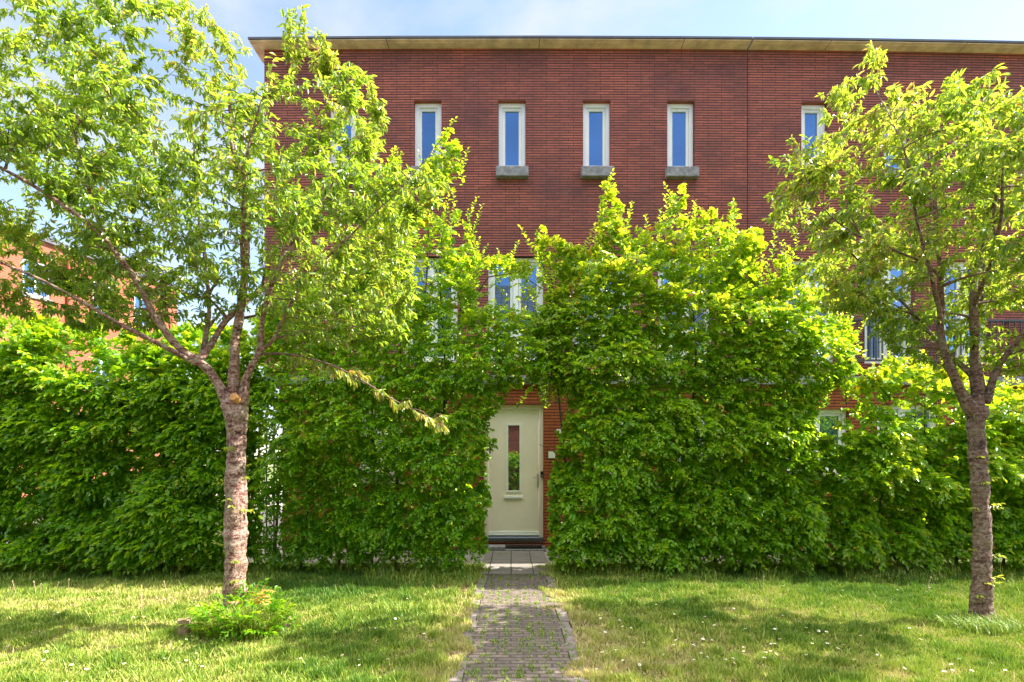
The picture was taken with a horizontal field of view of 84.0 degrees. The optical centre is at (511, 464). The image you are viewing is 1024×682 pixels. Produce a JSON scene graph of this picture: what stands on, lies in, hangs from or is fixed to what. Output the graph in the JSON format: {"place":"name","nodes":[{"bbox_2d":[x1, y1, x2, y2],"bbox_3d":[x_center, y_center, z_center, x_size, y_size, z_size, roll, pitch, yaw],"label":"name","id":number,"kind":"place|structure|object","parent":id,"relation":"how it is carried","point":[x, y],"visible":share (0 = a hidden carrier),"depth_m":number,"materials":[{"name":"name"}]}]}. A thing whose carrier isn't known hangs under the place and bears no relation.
{"place":"outdoors","nodes":[
{"label":"outdoors","id":0,"kind":"place"},
{"bbox_2d":[0,223,182,501],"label":"brick house","id":1,"kind":"structure","parent":0,"point":[47,246],"depth_m":18.97,"materials":[{"name":"red brick"}]},
{"bbox_2d":[22,257,52,301],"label":"window","id":2,"kind":"structure","parent":1,"relation":"in","point":[35,296],"depth_m":18.17,"materials":[{"name":"white paint"}]},
{"bbox_2d":[134,297,148,328],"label":"window","id":3,"kind":"structure","parent":1,"relation":"in","point":[136,301],"depth_m":21.90,"materials":[{"name":"blue glass"}]},
{"bbox_2d":[0,563,476,681],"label":"lawn","id":4,"kind":"structure","parent":0,"point":[463,591],"depth_m":5.00,"materials":[{"name":"plant"}]},
{"bbox_2d":[0,301,270,577],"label":"hornbeam hedge","id":5,"kind":"object","parent":4,"relation":"on","point":[118,516],"visible":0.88,"depth_m":7.34,"materials":[{"name":"green plant"}]},
{"bbox_2d":[177,617,190,635],"bbox_3d":[-2.780,1.412,4.825,0.102,0.215,0.083,1,1,-17],"label":"wooden stake","id":6,"kind":"object","parent":4,"relation":"on","point":[182,630],"visible":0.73,"depth_m":4.79,"materials":[{"name":"brown wood"}]},
{"bbox_2d":[0,0,451,612],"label":"cherry tree","id":7,"kind":"object","parent":4,"relation":"on","point":[26,138],"visible":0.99,"depth_m":4.96,"materials":[{"name":"green plant"}]},
{"bbox_2d":[178,578,307,640],"bbox_3d":[-2.285,1.217,4.841,0.932,0.498,0.946,0,0,44],"label":"weed clump","id":8,"kind":"object","parent":4,"relation":"on","point":[244,622],"visible":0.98,"depth_m":4.75,"materials":[{"name":"green plant"}]},
{"bbox_2d":[283,616,290,627],"bbox_3d":[-2.004,1.435,5.047,0.075,0.170,0.092,2,0,27],"label":"wooden stake","id":9,"kind":"object","parent":4,"relation":"on","point":[286,624],"visible":0.32,"depth_m":5.03,"materials":[{"name":"brown wood"}]},
{"bbox_2d":[369,596,421,613],"bbox_3d":[-1.150,1.391,5.612,0.594,0.123,0.450,0,0,25],"label":"grass tuft","id":10,"kind":"object","parent":4,"relation":"on","point":[411,605],"visible":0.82,"depth_m":5.60,"materials":[{"name":"green plant"}]},
{"bbox_2d":[241,116,563,573],"bbox_3d":[-1.333,-1.482,7.717,4.581,6.038,1.470,0,0,0],"label":"hornbeam hedge","id":11,"kind":"object","parent":4,"relation":"on","point":[358,534],"visible":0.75,"depth_m":7.41,"materials":[{"name":"green plant"}]},
{"bbox_2d":[0,557,1023,584],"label":"rough grass","id":12,"kind":"structure","parent":4,"relation":"on","point":[912,570],"depth_m":7.29,"materials":[{"name":"green plant"}]},
{"bbox_2d":[6,487,802,563],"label":"yard paving","id":13,"kind":"structure","parent":0,"point":[374,561],"depth_m":9.07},
{"bbox_2d":[181,423,274,540],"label":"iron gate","id":14,"kind":"structure","parent":13,"relation":"on","point":[266,483],"depth_m":9.53,"materials":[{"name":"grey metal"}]},
{"bbox_2d":[485,545,545,551],"bbox_3d":[0.033,1.433,9.675,1.082,0.095,0.298,0,0,0],"label":"door step","id":15,"kind":"object","parent":13,"relation":"on","point":[496,547],"depth_m":9.53,"materials":[{"name":"grey concrete"}]},
{"bbox_2d":[506,544,541,548],"bbox_3d":[0.205,1.405,9.671,0.607,0.087,0.180,0,0,0],"label":"scraper mat","id":16,"kind":"object","parent":13,"relation":"on","point":[529,546],"visible":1,"depth_m":9.59,"materials":[{"name":"black plastic"}]},
{"bbox_2d":[248,35,752,548],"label":"terraced house","id":17,"kind":"structure","parent":0,"point":[550,131],"depth_m":9.84,"materials":[{"name":"red brick"}]},
{"bbox_2d":[328,104,355,177],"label":"window","id":18,"kind":"structure","parent":17,"relation":"in","point":[351,133],"depth_m":9.96,"materials":[{"name":"white paint"}]},
{"bbox_2d":[356,409,402,483],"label":"window","id":19,"kind":"structure","parent":17,"relation":"in","point":[370,412],"depth_m":9.95,"materials":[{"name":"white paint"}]},
{"bbox_2d":[411,104,440,178],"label":"window","id":20,"kind":"structure","parent":17,"relation":"in","point":[427,116],"depth_m":9.95,"materials":[{"name":"white paint"}]},
{"bbox_2d":[406,258,456,361],"bbox_3d":[-1.402,-2.680,9.970,0.912,1.832,0.094,0,0,0],"label":"window","id":21,"kind":"structure","parent":17,"relation":"in","point":[431,272],"depth_m":9.96,"materials":[{"name":"white paint"}]},
{"bbox_2d":[496,104,528,178],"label":"window","id":22,"kind":"structure","parent":17,"relation":"in","point":[511,116],"depth_m":9.95,"materials":[{"name":"white paint"}]},
{"bbox_2d":[488,409,538,535],"bbox_3d":[0.029,0.144,9.951,0.883,2.210,0.120,0,0,0],"label":"door","id":23,"kind":"structure","parent":17,"relation":"in","point":[513,471],"depth_m":9.96,"materials":[{"name":"beige paint"}]},
{"bbox_2d":[488,258,542,359],"bbox_3d":[0.066,-2.680,9.966,0.961,1.832,0.090,0,0,0],"label":"window","id":24,"kind":"structure","parent":17,"relation":"in","point":[512,292],"depth_m":9.98,"materials":[{"name":"white paint"}]},
{"bbox_2d":[581,104,613,178],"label":"window","id":25,"kind":"structure","parent":17,"relation":"in","point":[596,117],"depth_m":9.95,"materials":[{"name":"white paint"}]},
{"bbox_2d":[573,258,626,361],"bbox_3d":[1.533,-2.680,9.970,0.961,1.832,0.095,0,0,0],"label":"window","id":26,"kind":"structure","parent":17,"relation":"in","point":[608,317],"depth_m":9.98,"materials":[{"name":"white paint"}]},
{"bbox_2d":[605,407,647,478],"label":"window","id":27,"kind":"structure","parent":17,"relation":"in","point":[625,407],"depth_m":9.97,"materials":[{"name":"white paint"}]},
{"bbox_2d":[665,104,698,179],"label":"window","id":28,"kind":"structure","parent":17,"relation":"in","point":[679,116],"depth_m":9.96,"materials":[{"name":"white paint"}]},
{"bbox_2d":[657,258,710,362],"bbox_3d":[3.000,-2.680,9.981,0.962,1.832,0.090,0,0,-1],"label":"window","id":29,"kind":"structure","parent":17,"relation":"in","point":[659,280],"depth_m":9.99,"materials":[{"name":"blue glass"}]},
{"bbox_2d":[678,407,722,480],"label":"window","id":30,"kind":"structure","parent":17,"relation":"in","point":[719,407],"depth_m":9.98,"materials":[{"name":"white paint"}]},
{"bbox_2d":[0,0,1023,465],"label":"sky","id":31,"kind":"structure","parent":0,"point":[897,19],"materials":[{"name":"blue"}]},
{"bbox_2d":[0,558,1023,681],"bbox_3d":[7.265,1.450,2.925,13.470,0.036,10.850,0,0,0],"label":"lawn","id":32,"kind":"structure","parent":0,"point":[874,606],"depth_m":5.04,"materials":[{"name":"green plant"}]},
{"bbox_2d":[550,596,572,603],"bbox_3d":[0.507,1.436,6.031,0.282,0.074,0.217,0,0,0],"label":"grass tuft","id":33,"kind":"object","parent":32,"relation":"on","point":[557,600],"visible":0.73,"depth_m":6.01,"materials":[{"name":"green plant"}]},
{"bbox_2d":[518,168,869,577],"bbox_3d":[2.454,-1.200,7.708,4.769,5.547,1.472,0,0,0],"label":"hornbeam hedge","id":34,"kind":"object","parent":32,"relation":"on","point":[651,499],"visible":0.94,"depth_m":7.38,"materials":[{"name":"green plant"}]},
{"bbox_2d":[761,40,1023,621],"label":"cherry tree","id":35,"kind":"object","parent":32,"relation":"on","point":[881,255],"visible":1,"depth_m":5.18,"materials":[{"name":"green plant"}]},
{"bbox_2d":[803,348,1023,576],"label":"hornbeam hedge","id":36,"kind":"object","parent":32,"relation":"on","point":[937,492],"visible":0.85,"depth_m":7.39,"materials":[{"name":"green plant"}]},
{"bbox_2d":[931,608,1023,636],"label":"grass tuft","id":37,"kind":"object","parent":32,"relation":"on","point":[986,626],"visible":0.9,"depth_m":4.91,"materials":[{"name":"green plant"}]},
{"bbox_2d":[481,551,548,573],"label":"path slabs","id":38,"kind":"structure","parent":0,"point":[513,562],"depth_m":8.40,"materials":[{"name":"grey concrete"}]},
{"bbox_2d":[463,574,574,681],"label":"path","id":39,"kind":"structure","parent":0,"point":[510,661],"depth_m":4.78,"materials":[{"name":"grey brick"}]},
{"bbox_2d":[457,573,582,681],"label":"path weeds","id":40,"kind":"object","parent":39,"relation":"on","point":[518,676],"visible":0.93,"depth_m":4.88,"materials":[{"name":"green plant"}]},
{"bbox_2d":[249,466,1015,681],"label":"ground","id":41,"kind":"structure","parent":0,"point":[269,477],"depth_m":9.13,"materials":[{"name":"brown soil"}]},
{"bbox_2d":[448,574,486,681],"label":"path kerb","id":42,"kind":"structure","parent":41,"relation":"on","point":[469,634],"depth_m":4.97,"materials":[{"name":"grey concrete"}]},
{"bbox_2d":[545,576,588,681],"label":"path kerb","id":43,"kind":"structure","parent":41,"relation":"on","point":[565,621],"depth_m":4.94,"materials":[{"name":"grey concrete"}]},
{"bbox_2d":[747,37,1023,548],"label":"terraced house","id":44,"kind":"structure","parent":0,"point":[789,79],"depth_m":9.89,"materials":[{"name":"red brick"}]},
{"bbox_2d":[785,261,832,361],"bbox_3d":[5.180,-2.664,10.009,0.889,1.799,0.090,0,0,-1],"label":"window","id":45,"kind":"structure","parent":44,"relation":"in","point":[812,270],"depth_m":10.00,"materials":[{"name":"white paint"}]},
{"bbox_2d":[801,105,828,178],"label":"window","id":46,"kind":"structure","parent":44,"relation":"in","point":[811,115],"depth_m":10.00,"materials":[{"name":"white paint"}]},
{"bbox_2d":[787,409,845,483],"bbox_3d":[5.322,-0.313,9.924,1.183,1.304,0.309,0,0,0],"label":"window","id":47,"kind":"structure","parent":44,"relation":"in","point":[825,426],"depth_m":10.02,"materials":[{"name":"white paint"}]},
{"bbox_2d":[864,261,910,363],"bbox_3d":[6.574,-2.660,10.036,0.881,1.808,0.090,0,0,-1],"label":"window","id":48,"kind":"structure","parent":44,"relation":"in","point":[897,273],"depth_m":10.03,"materials":[{"name":"blue glass"}]},
{"bbox_2d":[882,106,914,179],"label":"window","id":49,"kind":"structure","parent":44,"relation":"in","point":[887,157],"depth_m":10.00,"materials":[{"name":"white paint"}]},
{"bbox_2d":[877,405,935,475],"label":"window","id":50,"kind":"structure","parent":44,"relation":"in","point":[897,409],"depth_m":10.05,"materials":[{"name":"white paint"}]},
{"bbox_2d":[848,318,1023,361],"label":"balcony railing","id":51,"kind":"object","parent":44,"relation":"attached to","point":[1006,321],"visible":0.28,"depth_m":9.78,"materials":[{"name":"grey metal"}]},
{"bbox_2d":[944,262,985,363],"bbox_3d":[7.951,-2.660,10.067,0.816,1.808,0.090,0,0,-1],"label":"window","id":52,"kind":"structure","parent":44,"relation":"in","point":[954,286],"depth_m":10.05,"materials":[{"name":"blue glass"}]},
{"bbox_2d":[964,110,996,181],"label":"window","id":53,"kind":"structure","parent":44,"relation":"in","point":[974,110],"depth_m":10.06,"materials":[{"name":"white paint"}]}
]}

